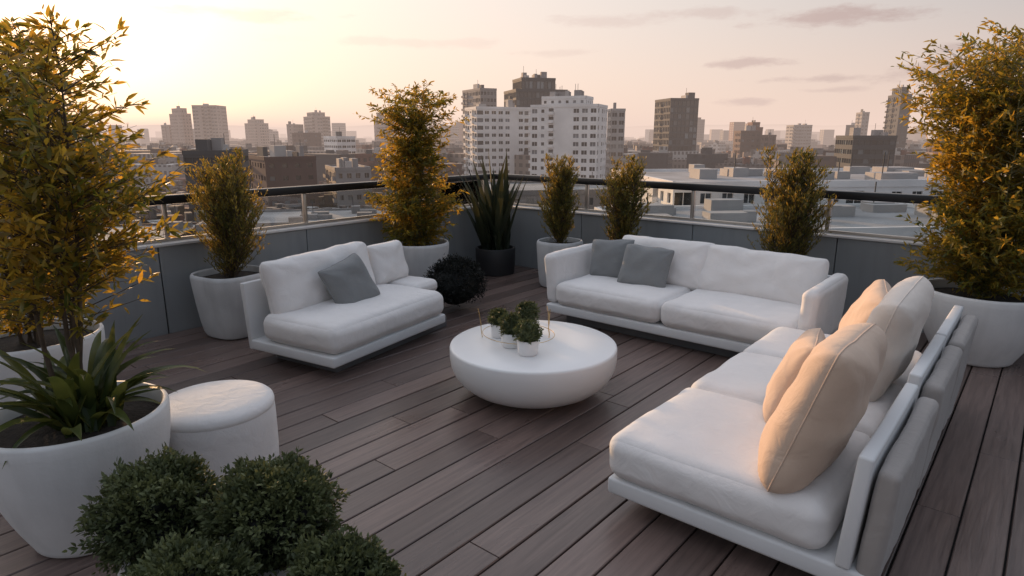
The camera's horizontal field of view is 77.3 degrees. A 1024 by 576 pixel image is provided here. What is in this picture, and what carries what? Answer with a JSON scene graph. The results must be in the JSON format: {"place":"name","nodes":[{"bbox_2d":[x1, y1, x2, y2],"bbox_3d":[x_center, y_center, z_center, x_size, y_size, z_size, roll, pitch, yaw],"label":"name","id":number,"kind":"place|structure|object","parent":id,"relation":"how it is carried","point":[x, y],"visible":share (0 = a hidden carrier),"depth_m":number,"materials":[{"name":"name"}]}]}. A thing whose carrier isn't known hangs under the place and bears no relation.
{"place":"outdoors","nodes":[
{"label":"outdoors","id":0,"kind":"place"},
{"bbox_2d":[0,0,1023,127],"label":"sky","id":1,"kind":"structure","parent":0,"point":[277,62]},
{"bbox_2d":[51,124,1023,138],"bbox_3d":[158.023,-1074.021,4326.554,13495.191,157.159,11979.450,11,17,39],"label":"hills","id":2,"kind":"structure","parent":0,"point":[636,132],"depth_m":6517.33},
{"label":"ground","id":3,"kind":"structure","parent":0,"visible":0},
{"bbox_2d":[9,222,199,245],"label":"block","id":4,"kind":"structure","parent":3,"relation":"on","point":[153,225],"depth_m":124.33,"materials":[{"name":"grey concrete"}]},
{"bbox_2d":[169,221,183,229],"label":"roof unit","id":5,"kind":"structure","parent":4,"relation":"on","point":[181,224],"depth_m":126.62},
{"bbox_2d":[161,123,172,143],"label":"apartment tower","id":6,"kind":"structure","parent":3,"relation":"on","point":[166,133],"depth_m":628.80,"materials":[{"name":"grey concrete"}]},
{"bbox_2d":[169,103,193,144],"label":"office tower","id":7,"kind":"structure","parent":3,"relation":"on","point":[181,124],"depth_m":608.63,"materials":[{"name":"grey concrete"}]},
{"bbox_2d":[191,104,229,146],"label":"office tower","id":8,"kind":"structure","parent":3,"relation":"on","point":[209,121],"depth_m":585.32,"materials":[{"name":"grey concrete"}]},
{"bbox_2d":[182,149,252,221],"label":"block","id":9,"kind":"structure","parent":3,"relation":"on","point":[192,157],"depth_m":148.45,"materials":[{"name":"concrete"},{"name":"glass"}]},
{"bbox_2d":[195,139,210,149],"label":"roof unit","id":10,"kind":"structure","parent":9,"relation":"on","point":[202,144],"depth_m":151.44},
{"bbox_2d":[211,138,223,149],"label":"roof unit","id":11,"kind":"structure","parent":9,"relation":"on","point":[217,143],"depth_m":156.65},
{"bbox_2d":[244,115,269,146],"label":"apartment tower","id":12,"kind":"structure","parent":3,"relation":"on","point":[256,131],"depth_m":686.83,"materials":[{"name":"grey concrete"}]},
{"bbox_2d":[248,154,318,209],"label":"block","id":13,"kind":"structure","parent":3,"relation":"on","point":[283,171],"depth_m":176.66,"materials":[{"name":"grey concrete"}]},
{"bbox_2d":[257,147,267,155],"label":"roof unit","id":14,"kind":"structure","parent":13,"relation":"on","point":[262,151],"depth_m":187.47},
{"bbox_2d":[269,145,286,156],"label":"roof unit","id":15,"kind":"structure","parent":13,"relation":"on","point":[277,150],"depth_m":180.69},
{"bbox_2d":[295,145,303,155],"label":"roof unit","id":16,"kind":"structure","parent":13,"relation":"on","point":[299,149],"depth_m":178.61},
{"bbox_2d":[195,207,389,233],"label":"block","id":17,"kind":"structure","parent":3,"relation":"on","point":[268,218],"depth_m":132.71,"materials":[{"name":"grey concrete"}]},
{"bbox_2d":[288,216,302,221],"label":"roof unit","id":18,"kind":"structure","parent":17,"relation":"on","point":[295,218],"depth_m":121.94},
{"bbox_2d":[300,213,317,219],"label":"roof unit","id":19,"kind":"structure","parent":17,"relation":"on","point":[313,216],"depth_m":125.68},
{"bbox_2d":[318,214,332,219],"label":"roof unit","id":20,"kind":"structure","parent":17,"relation":"on","point":[326,216],"depth_m":126.53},
{"bbox_2d":[351,205,359,213],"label":"roof unit","id":21,"kind":"structure","parent":17,"relation":"on","point":[355,209],"depth_m":135.74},
{"bbox_2d":[357,211,371,215],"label":"roof unit","id":22,"kind":"structure","parent":17,"relation":"on","point":[364,213],"depth_m":124.39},
{"bbox_2d":[360,209,376,214],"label":"roof unit","id":23,"kind":"structure","parent":17,"relation":"on","point":[374,211],"depth_m":133.15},
{"bbox_2d":[286,121,303,144],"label":"apartment tower","id":24,"kind":"structure","parent":3,"relation":"on","point":[293,128],"depth_m":623.78,"materials":[{"name":"grey concrete"}]},
{"bbox_2d":[292,133,321,146],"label":"block","id":25,"kind":"structure","parent":3,"relation":"on","point":[313,139],"depth_m":473.07,"materials":[{"name":"grey concrete"}]},
{"bbox_2d":[303,110,330,146],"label":"apartment tower","id":26,"kind":"structure","parent":3,"relation":"on","point":[315,121],"depth_m":635.80,"materials":[{"name":"grey concrete"}]},
{"bbox_2d":[323,136,355,152],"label":"block","id":27,"kind":"structure","parent":3,"relation":"on","point":[335,143],"depth_m":326.04,"materials":[{"name":"white concrete"}]},
{"bbox_2d":[323,164,372,207],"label":"block","id":28,"kind":"structure","parent":3,"relation":"on","point":[336,174],"depth_m":179.97,"materials":[{"name":"grey concrete"}]},
{"bbox_2d":[349,158,357,166],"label":"roof unit","id":29,"kind":"structure","parent":28,"relation":"on","point":[354,162],"depth_m":187.38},
{"bbox_2d":[355,153,386,180],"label":"block","id":30,"kind":"structure","parent":3,"relation":"on","point":[365,159],"depth_m":256.66,"materials":[{"name":"grey concrete"}]},
{"bbox_2d":[374,113,395,146],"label":"apartment tower","id":31,"kind":"structure","parent":3,"relation":"on","point":[377,131],"depth_m":553.32,"materials":[{"name":"grey concrete"}]},
{"bbox_2d":[416,162,463,184],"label":"block","id":32,"kind":"structure","parent":3,"relation":"on","point":[457,167],"depth_m":241.52,"materials":[{"name":"grey concrete"}]},
{"bbox_2d":[461,84,496,152],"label":"office tower","id":33,"kind":"structure","parent":3,"relation":"on","point":[477,94],"depth_m":321.42,"materials":[{"name":"grey concrete"}]},
{"bbox_2d":[21,117,971,224],"bbox_3d":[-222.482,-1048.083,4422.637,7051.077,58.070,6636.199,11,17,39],"label":"distant city buildings","id":34,"kind":"structure","parent":3,"relation":"on","point":[714,148],"depth_m":292.37,"materials":[{"name":"concrete"}]},
{"bbox_2d":[463,106,530,181],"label":"block","id":35,"kind":"structure","parent":3,"relation":"on","point":[496,132],"depth_m":259.40,"materials":[{"name":"concrete"},{"name":"glass"}]},
{"bbox_2d":[504,66,567,106],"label":"glass office tower","id":36,"kind":"structure","parent":3,"relation":"on","point":[526,91],"depth_m":282.14,"materials":[{"name":"concrete"}]},
{"bbox_2d":[489,181,609,209],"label":"block","id":37,"kind":"structure","parent":3,"relation":"on","point":[530,194],"depth_m":137.56,"materials":[{"name":"grey concrete"}]},
{"bbox_2d":[528,104,607,178],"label":"block","id":38,"kind":"structure","parent":3,"relation":"on","point":[578,132],"depth_m":232.32,"materials":[{"name":"white concrete"}]},
{"bbox_2d":[541,95,593,104],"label":"penthouse","id":39,"kind":"object","parent":38,"relation":"on","point":[550,100],"visible":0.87,"depth_m":231.56,"materials":[{"name":"white concrete"}]},
{"bbox_2d":[605,103,625,178],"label":"apartment building","id":40,"kind":"structure","parent":3,"relation":"on","point":[615,132],"depth_m":256.05,"materials":[{"name":"white concrete"}]},
{"bbox_2d":[653,88,698,150],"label":"glass office tower","id":41,"kind":"structure","parent":3,"relation":"on","point":[675,123],"depth_m":323.21,"materials":[{"name":"concrete"}]},
{"bbox_2d":[732,125,760,156],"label":"brick apartment tower","id":42,"kind":"structure","parent":3,"relation":"on","point":[748,138],"depth_m":372.82,"materials":[{"name":"brown brick"}]},
{"bbox_2d":[747,120,762,140],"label":"brick apartment tower","id":43,"kind":"structure","parent":3,"relation":"on","point":[757,124],"depth_m":389.76,"materials":[{"name":"brown brick"}]},
{"bbox_2d":[760,129,776,148],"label":"brick apartment tower","id":44,"kind":"structure","parent":3,"relation":"on","point":[767,140],"depth_m":363.23,"materials":[{"name":"brown brick"}]},
{"bbox_2d":[594,203,946,237],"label":"block","id":45,"kind":"structure","parent":3,"relation":"on","point":[888,223],"depth_m":73.17,"materials":[{"name":"grey concrete"}]},
{"bbox_2d":[638,204,673,215],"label":"roof unit","id":46,"kind":"structure","parent":45,"relation":"on","point":[662,209],"depth_m":76.46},
{"bbox_2d":[704,198,743,210],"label":"roof unit","id":47,"kind":"structure","parent":45,"relation":"on","point":[723,204],"depth_m":82.58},
{"bbox_2d":[702,211,747,222],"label":"roof unit","id":48,"kind":"structure","parent":45,"relation":"on","point":[737,216],"depth_m":70.91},
{"bbox_2d":[740,210,756,221],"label":"roof unit","id":49,"kind":"structure","parent":45,"relation":"on","point":[752,215],"depth_m":72.62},
{"bbox_2d":[826,205,855,216],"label":"roof unit","id":50,"kind":"structure","parent":45,"relation":"on","point":[844,211],"depth_m":77.28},
{"bbox_2d":[860,201,894,208],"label":"roof unit","id":51,"kind":"structure","parent":45,"relation":"on","point":[872,202],"depth_m":83.49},
{"bbox_2d":[862,203,906,212],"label":"roof unit","id":52,"kind":"structure","parent":45,"relation":"on","point":[882,208],"depth_m":81.69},
{"bbox_2d":[914,204,936,216],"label":"roof unit","id":53,"kind":"structure","parent":45,"relation":"on","point":[920,211],"depth_m":78.35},
{"bbox_2d":[785,125,812,151],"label":"block","id":54,"kind":"structure","parent":3,"relation":"on","point":[798,136],"depth_m":606.40,"materials":[{"name":"grey concrete"}]},
{"bbox_2d":[611,168,1015,212],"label":"block","id":55,"kind":"structure","parent":3,"relation":"on","point":[856,182],"depth_m":94.29,"materials":[{"name":"grey concrete"}]},
{"bbox_2d":[688,164,704,171],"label":"roof unit","id":56,"kind":"structure","parent":55,"relation":"on","point":[696,165],"depth_m":120.18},
{"bbox_2d":[689,168,717,178],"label":"roof unit","id":57,"kind":"structure","parent":55,"relation":"on","point":[703,173],"depth_m":101.70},
{"bbox_2d":[724,167,748,176],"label":"roof unit","id":58,"kind":"structure","parent":55,"relation":"on","point":[738,172],"depth_m":107.02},
{"bbox_2d":[720,168,762,175],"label":"roof unit","id":59,"kind":"structure","parent":55,"relation":"on","point":[752,172],"depth_m":109.22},
{"bbox_2d":[813,170,834,179],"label":"roof unit","id":60,"kind":"structure","parent":55,"relation":"on","point":[831,176],"depth_m":99.06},
{"bbox_2d":[834,171,850,178],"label":"roof unit","id":61,"kind":"structure","parent":55,"relation":"on","point":[842,174],"depth_m":101.66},
{"bbox_2d":[843,166,869,173],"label":"roof unit","id":62,"kind":"structure","parent":55,"relation":"on","point":[858,169],"depth_m":115.74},
{"bbox_2d":[864,172,918,179],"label":"roof unit","id":63,"kind":"structure","parent":55,"relation":"on","point":[890,176],"depth_m":96.45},
{"bbox_2d":[872,166,913,171],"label":"roof unit","id":64,"kind":"structure","parent":55,"relation":"on","point":[885,169],"depth_m":115.14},
{"bbox_2d":[902,170,924,175],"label":"roof unit","id":65,"kind":"structure","parent":55,"relation":"on","point":[921,172],"depth_m":109.44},
{"bbox_2d":[845,123,854,134],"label":"office tower","id":66,"kind":"structure","parent":3,"relation":"on","point":[848,127],"depth_m":587.37,"materials":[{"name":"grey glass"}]},
{"bbox_2d":[855,109,869,134],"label":"office tower","id":67,"kind":"structure","parent":3,"relation":"on","point":[862,120],"depth_m":544.16,"materials":[{"name":"grey concrete"}]},
{"bbox_2d":[834,135,897,167],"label":"block","id":68,"kind":"structure","parent":3,"relation":"on","point":[867,150],"depth_m":227.51,"materials":[{"name":"brown concrete"}]},
{"bbox_2d":[849,128,860,134],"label":"roof unit","id":69,"kind":"structure","parent":68,"relation":"on","point":[855,131],"depth_m":236.87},
{"bbox_2d":[883,84,912,149],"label":"glass office tower","id":70,"kind":"structure","parent":3,"relation":"on","point":[893,125],"depth_m":370.94,"materials":[{"name":"concrete"}]},
{"bbox_2d":[926,139,965,151],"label":"block","id":71,"kind":"structure","parent":3,"relation":"on","point":[928,149],"depth_m":308.87,"materials":[{"name":"grey concrete"}]},
{"bbox_2d":[887,366,1023,575],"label":"host building","id":72,"kind":"structure","parent":3,"relation":"on","point":[1006,552],"depth_m":3.33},
{"bbox_2d":[0,248,168,344],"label":"panel","id":73,"kind":"object","parent":72,"relation":"on","point":[153,318],"visible":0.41,"depth_m":5.73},
{"bbox_2d":[158,229,306,333],"bbox_3d":[-2.727,-0.095,6.469,0.030,0.840,1.510,11,17,39],"label":"panel","id":74,"kind":"object","parent":72,"relation":"on","point":[179,264],"visible":0.42,"depth_m":6.06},
{"bbox_2d":[306,217,410,251],"bbox_3d":[-1.748,-0.365,7.599,0.030,0.840,1.510,11,17,39],"label":"panel","id":75,"kind":"object","parent":72,"relation":"on","point":[366,233],"visible":0.24,"depth_m":7.33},
{"bbox_2d":[426,209,480,263],"bbox_3d":[-0.768,-0.635,8.730,0.030,0.840,1.510,11,17,39],"label":"panel","id":76,"kind":"object","parent":72,"relation":"on","point":[463,241],"visible":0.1,"depth_m":8.78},
{"bbox_2d":[0,265,1023,575],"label":"wood deck","id":77,"kind":"structure","parent":72,"relation":"on","point":[428,457],"depth_m":3.61,"materials":[{"name":"wood"}]},
{"bbox_2d":[0,16,160,401],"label":"potted bamboo tree","id":78,"kind":"object","parent":77,"relation":"on","point":[12,336],"visible":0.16,"depth_m":3.79,"materials":[{"name":"green plant"}]},
{"bbox_2d":[0,4,207,557],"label":"potted bamboo tree","id":79,"kind":"object","parent":77,"relation":"on","point":[71,431],"visible":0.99,"depth_m":2.67,"materials":[{"name":"green plant"}]},
{"bbox_2d":[62,442,223,575],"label":"potted round bush","id":80,"kind":"object","parent":77,"relation":"on","point":[140,510],"visible":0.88,"depth_m":2.30,"materials":[{"name":"green plant"}]},
{"bbox_2d":[120,527,262,575],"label":"potted round bush","id":81,"kind":"object","parent":77,"relation":"on","point":[177,555],"visible":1,"depth_m":2.02,"materials":[{"name":"green plant"}]},
{"bbox_2d":[168,380,278,488],"bbox_3d":[-1.599,0.794,3.479,0.610,0.439,0.610,11,17,39],"label":"round pouf","id":82,"kind":"object","parent":77,"relation":"on","point":[220,423],"visible":0.75,"depth_m":3.29,"materials":[{"name":"white fabric"}]},
{"bbox_2d":[181,147,269,339],"bbox_3d":[-2.559,-0.409,5.795,0.941,1.704,0.714,23,27,59],"label":"potted conifer shrub","id":83,"kind":"object","parent":77,"relation":"on","point":[230,222],"visible":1,"depth_m":5.67,"materials":[{"name":"green plant"}]},
{"bbox_2d":[182,446,350,575],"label":"potted round bush","id":84,"kind":"object","parent":77,"relation":"on","point":[272,510],"visible":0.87,"depth_m":2.27,"materials":[{"name":"green plant"}]},
{"bbox_2d":[240,240,446,372],"bbox_3d":[-1.299,0.061,5.688,1.026,0.839,1.808,8,15,29],"label":"loveseat","id":85,"kind":"object","parent":77,"relation":"on","point":[337,308],"visible":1,"depth_m":5.25,"materials":[{"name":"white fabric"}]},
{"bbox_2d":[283,523,405,575],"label":"potted round bush","id":86,"kind":"object","parent":77,"relation":"on","point":[337,553],"visible":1,"depth_m":2.06,"materials":[{"name":"green plant"}]},
{"bbox_2d":[356,79,468,277],"bbox_3d":[-1.141,-1.152,7.396,1.081,2.406,1.249,11,17,39],"label":"potted bamboo","id":87,"kind":"object","parent":77,"relation":"on","point":[423,250],"visible":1,"depth_m":7.25,"materials":[{"name":"plant"}]},
{"bbox_2d":[423,253,489,306],"bbox_3d":[-0.589,-0.104,6.750,0.703,0.555,0.688,-2,14,-9],"label":"round dark bush","id":88,"kind":"object","parent":77,"relation":"on","point":[459,282],"visible":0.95,"depth_m":6.58,"materials":[{"name":"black plant"}]},
{"bbox_2d":[457,150,527,275],"bbox_3d":[-0.309,-1.004,8.424,1.050,1.640,0.839,11,17,39],"label":"potted yucca","id":89,"kind":"object","parent":77,"relation":"on","point":[495,249],"visible":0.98,"depth_m":8.35,"materials":[{"name":"plant"}]},
{"bbox_2d":[450,320,616,408],"bbox_3d":[0.150,0.567,4.577,1.180,0.371,1.180,11,17,39],"label":"coffee table","id":90,"kind":"object","parent":77,"relation":"on","point":[569,363],"visible":0.85,"depth_m":4.17,"materials":[{"name":"paint"}]},
{"bbox_2d":[491,324,500,337],"bbox_3d":[-0.096,0.304,4.661,0.116,0.100,0.116,11,17,39],"label":"pot","id":91,"kind":"object","parent":90,"relation":"on","point":[495,333],"visible":0.41,"depth_m":4.62,"materials":[{"name":"ceramic"}]},
{"bbox_2d":[487,307,508,327],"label":"foliage","id":92,"kind":"object","parent":91,"relation":"on","point":[491,319],"visible":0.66,"depth_m":4.60,"materials":[{"name":"green plant"}]},
{"bbox_2d":[501,333,516,348],"bbox_3d":[-0.007,0.355,4.447,0.140,0.100,0.140,11,17,39],"label":"pot","id":93,"kind":"object","parent":90,"relation":"on","point":[506,338],"visible":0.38,"depth_m":4.39,"materials":[{"name":"ceramic"}]},
{"bbox_2d":[497,311,521,336],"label":"foliage","id":94,"kind":"object","parent":93,"relation":"in","point":[513,316],"visible":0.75,"depth_m":4.38,"materials":[{"name":"green plant"}]},
{"bbox_2d":[502,318,517,334],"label":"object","id":95,"kind":"object","parent":93,"relation":"on","point":[511,324],"visible":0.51,"depth_m":4.38,"materials":[{"name":"green plant"}]},
{"bbox_2d":[477,307,554,343],"bbox_3d":[0.046,0.266,4.570,0.544,0.217,0.485,11,17,39],"label":"brass wire","id":96,"kind":"object","parent":90,"relation":"on","point":[512,343],"visible":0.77,"depth_m":4.62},
{"bbox_2d":[517,339,538,356],"bbox_3d":[0.106,0.392,4.291,0.148,0.100,0.148,11,17,39],"label":"pot","id":97,"kind":"object","parent":90,"relation":"on","point":[525,349],"visible":0.76,"depth_m":4.23,"materials":[{"name":"ceramic"}]},
{"bbox_2d":[512,318,543,343],"bbox_3d":[0.111,0.281,4.268,0.208,0.169,0.214,11,17,39],"label":"foliage","id":98,"kind":"object","parent":97,"relation":"in","point":[535,324],"visible":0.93,"depth_m":4.23,"materials":[{"name":"green plant"}]},
{"bbox_2d":[518,324,537,341],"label":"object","id":99,"kind":"object","parent":97,"relation":"on","point":[521,333],"visible":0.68,"depth_m":4.22,"materials":[{"name":"green plant"}]},
{"bbox_2d":[537,153,582,286],"bbox_3d":[0.564,-0.811,7.689,0.607,1.606,0.572,-3,14,-12],"label":"potted conifer shrub","id":100,"kind":"object","parent":77,"relation":"on","point":[557,216],"visible":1,"depth_m":7.57,"materials":[{"name":"green plant"}]},
{"bbox_2d":[596,154,653,239],"bbox_3d":[1.261,-0.710,7.262,0.664,1.608,0.561,-4,14,-15],"label":"potted conifer shrub","id":101,"kind":"object","parent":77,"relation":"on","point":[623,200],"visible":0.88,"depth_m":7.12,"materials":[{"name":"green plant"}]},
{"bbox_2d":[544,235,847,357],"bbox_3d":[1.567,0.021,5.887,2.561,0.824,1.037,11,17,39],"label":"outdoor sofa","id":102,"kind":"object","parent":77,"relation":"on","point":[725,300],"visible":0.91,"depth_m":5.68,"materials":[{"name":"white fabric"}]},
{"bbox_2d":[747,144,836,255],"bbox_3d":[2.679,-0.498,6.121,0.738,1.725,0.823,0,13,0],"label":"potted conifer shrub","id":103,"kind":"object","parent":77,"relation":"on","point":[790,211],"visible":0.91,"depth_m":6.00,"materials":[{"name":"green plant"}]},
{"bbox_2d":[608,276,978,575],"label":"sectional sofa","id":104,"kind":"object","parent":77,"relation":"on","point":[810,451],"visible":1,"depth_m":2.77,"materials":[{"name":"white fabric"}]},
{"bbox_2d":[883,17,1023,367],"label":"potted bamboo","id":105,"kind":"object","parent":77,"relation":"on","point":[982,240],"visible":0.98,"depth_m":4.95,"materials":[{"name":"plant"}]},
{"bbox_2d":[510,208,581,268],"bbox_3d":[0.324,-0.657,8.820,1.510,0.840,0.030,11,17,39],"label":"panel","id":106,"kind":"object","parent":72,"relation":"on","point":[527,231],"visible":0.28,"depth_m":8.87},
{"bbox_2d":[581,214,692,244],"bbox_3d":[1.486,-0.429,7.867,1.510,0.840,0.030,11,17,39],"label":"panel","id":107,"kind":"object","parent":72,"relation":"on","point":[592,229],"visible":0.36,"depth_m":7.68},
{"bbox_2d":[692,225,837,274],"bbox_3d":[2.648,-0.202,6.915,1.510,0.840,0.030,11,17,39],"label":"panel","id":108,"kind":"object","parent":72,"relation":"on","point":[824,247],"visible":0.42,"depth_m":6.92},
{"bbox_2d":[834,238,1023,332],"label":"panel","id":109,"kind":"object","parent":72,"relation":"on","point":[862,265],"visible":0.22,"depth_m":6.18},
{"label":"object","id":110,"kind":"object","parent":72,"relation":"on","visible":0},
{"bbox_2d":[103,206,472,251],"bbox_3d":[-3.992,-0.201,5.037,0.240,0.028,11.278,11,17,39],"label":"cap","id":111,"kind":"object","parent":110,"relation":"on","point":[190,241],"depth_m":6.70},
{"bbox_2d":[14,173,492,244],"bbox_3d":[-3.935,-0.438,5.050,0.100,0.426,11.253,11,17,39],"label":"glass railing","id":112,"kind":"object","parent":111,"relation":"on","point":[456,186],"visible":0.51,"depth_m":7.00,"materials":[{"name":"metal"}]},
{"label":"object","id":113,"kind":"object","parent":72,"relation":"on","visible":0},
{"bbox_2d":[512,205,943,247],"bbox_3d":[4.760,-0.238,5.190,13.420,0.028,0.240,11,17,39],"label":"cap","id":114,"kind":"object","parent":113,"relation":"on","point":[874,239],"depth_m":6.96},
{"bbox_2d":[491,173,967,241],"bbox_3d":[4.748,-0.461,5.147,13.250,0.426,0.100,11,17,39],"label":"glass railing","id":115,"kind":"object","parent":114,"relation":"on","point":[694,188],"visible":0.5,"depth_m":7.00,"materials":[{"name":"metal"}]},
{"bbox_3d":[0.113,0.288,4.704,0.148,0.110,0.148,11,17,39],"label":"pot","id":116,"kind":"object","parent":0,"visible":0},
{"bbox_2d":[514,300,540,320],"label":"foliage","id":117,"kind":"object","parent":116,"relation":"in","point":[524,304],"visible":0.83,"depth_m":4.64,"materials":[{"name":"green plant"}]},
{"bbox_2d":[519,306,536,320],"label":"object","id":118,"kind":"object","parent":116,"relation":"on","point":[524,315],"visible":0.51,"depth_m":4.63,"materials":[{"name":"green plant"}]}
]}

